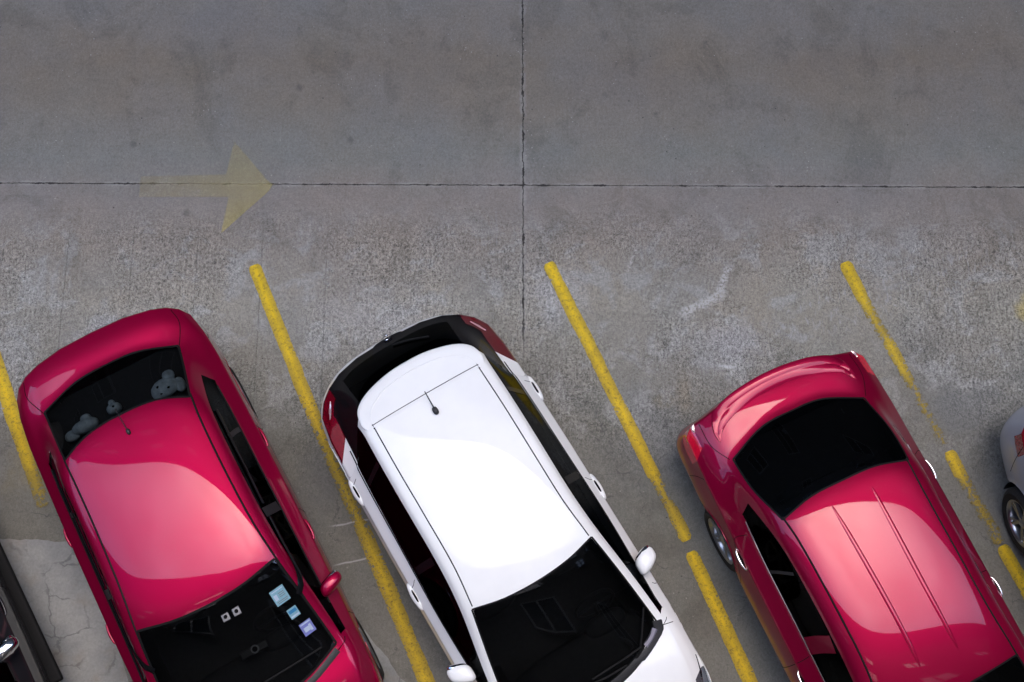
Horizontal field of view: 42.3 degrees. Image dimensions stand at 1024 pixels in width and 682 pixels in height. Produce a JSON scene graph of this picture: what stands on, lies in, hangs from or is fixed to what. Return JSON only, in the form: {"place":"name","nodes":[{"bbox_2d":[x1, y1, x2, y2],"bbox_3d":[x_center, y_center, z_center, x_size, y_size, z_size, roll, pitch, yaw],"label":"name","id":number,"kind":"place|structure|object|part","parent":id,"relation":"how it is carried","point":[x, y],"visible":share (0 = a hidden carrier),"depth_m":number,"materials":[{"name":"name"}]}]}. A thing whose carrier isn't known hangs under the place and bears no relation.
{"place":"outdoors","nodes":[
{"label":"outdoors","id":0,"kind":"place"},
{"bbox_2d":[0,0,1023,681],"bbox_3d":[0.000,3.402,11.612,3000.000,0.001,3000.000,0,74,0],"label":"ground","id":1,"kind":"structure","parent":0,"point":[698,202],"depth_m":13.00,"materials":[{"name":"concrete"}]},
{"bbox_2d":[0,352,47,507],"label":"parking line","id":2,"kind":"object","parent":1,"relation":"on","point":[10,410],"visible":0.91,"depth_m":12.35,"materials":[{"name":"yellow paint"}]},
{"bbox_2d":[0,543,62,681],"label":"parked suv","id":3,"kind":"object","parent":1,"relation":"on","point":[26,654],"visible":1,"depth_m":11.18,"materials":[{"name":"black paint"}]},
{"bbox_3d":[-4.562,1.905,10.696,0.134,0.523,2.514,-30,76,-8],"label":"side window","id":4,"kind":"part","parent":3,"relation":"part of","materials":[{"name":"black glass"}]},
{"bbox_2d":[0,539,127,681],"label":"concrete patch","id":5,"kind":"object","parent":1,"relation":"on","point":[56,589],"visible":0.55,"depth_m":11.90,"materials":[{"name":"grey concrete"}]},
{"bbox_2d":[17,308,383,681],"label":"parked car","id":6,"kind":"object","parent":1,"relation":"on","point":[192,539],"visible":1,"depth_m":10.83,"materials":[{"name":"paint"}]},
{"bbox_3d":[-3.342,2.002,10.844,0.134,0.423,2.514,-26,75,-7],"label":"side window","id":7,"kind":"part","parent":6,"relation":"part of","materials":[{"name":"black glass"}]},
{"bbox_3d":[-3.358,0.462,11.217,1.245,0.357,0.701,-27,76,-8],"label":"rear window","id":8,"kind":"part","parent":6,"relation":"part of","materials":[{"name":"black glass"}]},
{"bbox_3d":[-2.043,1.327,11.042,0.134,0.423,2.514,-29,76,-8],"label":"side window","id":9,"kind":"part","parent":6,"relation":"part of","materials":[{"name":"black glass"}]},
{"bbox_2d":[249,263,434,681],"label":"parking line","id":10,"kind":"object","parent":1,"relation":"on","point":[418,661],"visible":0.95,"depth_m":12.19,"materials":[{"name":"yellow paint"}]},
{"bbox_2d":[364,630,404,681],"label":"concrete patch","id":11,"kind":"object","parent":1,"relation":"on","point":[390,674],"visible":0.24,"depth_m":11.76,"materials":[{"name":"grey concrete"}]},
{"bbox_2d":[321,314,711,681],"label":"parked car","id":12,"kind":"object","parent":1,"relation":"on","point":[477,491],"visible":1,"depth_m":10.79,"materials":[{"name":"white paint"}]},
{"bbox_3d":[-0.876,0.248,11.225,1.040,0.411,0.674,-30,76,-8],"label":"rear window","id":13,"kind":"part","parent":12,"relation":"part of","materials":[{"name":"black glass"}]},
{"bbox_3d":[-0.702,1.867,10.841,0.211,0.463,2.589,-30,76,-8],"label":"side window","id":14,"kind":"part","parent":12,"relation":"part of","materials":[{"name":"black glass"}]},
{"bbox_3d":[0.512,1.166,11.047,0.211,0.463,2.589,-30,76,-8],"label":"side window","id":15,"kind":"part","parent":12,"relation":"part of","materials":[{"name":"black glass"}]},
{"bbox_2d":[544,261,757,681],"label":"parking line","id":16,"kind":"object","parent":1,"relation":"on","point":[739,658],"visible":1,"depth_m":12.27,"materials":[{"name":"yellow paint"}]},
{"bbox_2d":[676,351,1023,681],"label":"parked car","id":17,"kind":"object","parent":1,"relation":"on","point":[843,545],"visible":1,"depth_m":10.76,"materials":[{"name":"paint"}]},
{"bbox_3d":[2.517,2.528,10.672,0.139,0.438,2.692,-23,75,-7],"label":"side window","id":18,"kind":"part","parent":17,"relation":"part of","materials":[{"name":"black glass"}]},
{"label":"rear window","id":19,"kind":"part","parent":17,"relation":"part of","materials":[{"name":"black glass"}]},
{"bbox_2d":[840,261,1023,598],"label":"parking line","id":20,"kind":"object","parent":1,"relation":"on","point":[1005,551],"visible":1,"depth_m":12.40,"materials":[{"name":"yellow paint"}]},
{"bbox_2d":[1000,405,1023,553],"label":"parked car","id":21,"kind":"object","parent":1,"relation":"on","point":[1012,442],"visible":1,"depth_m":11.75,"materials":[{"name":"silver metal"}]}
]}

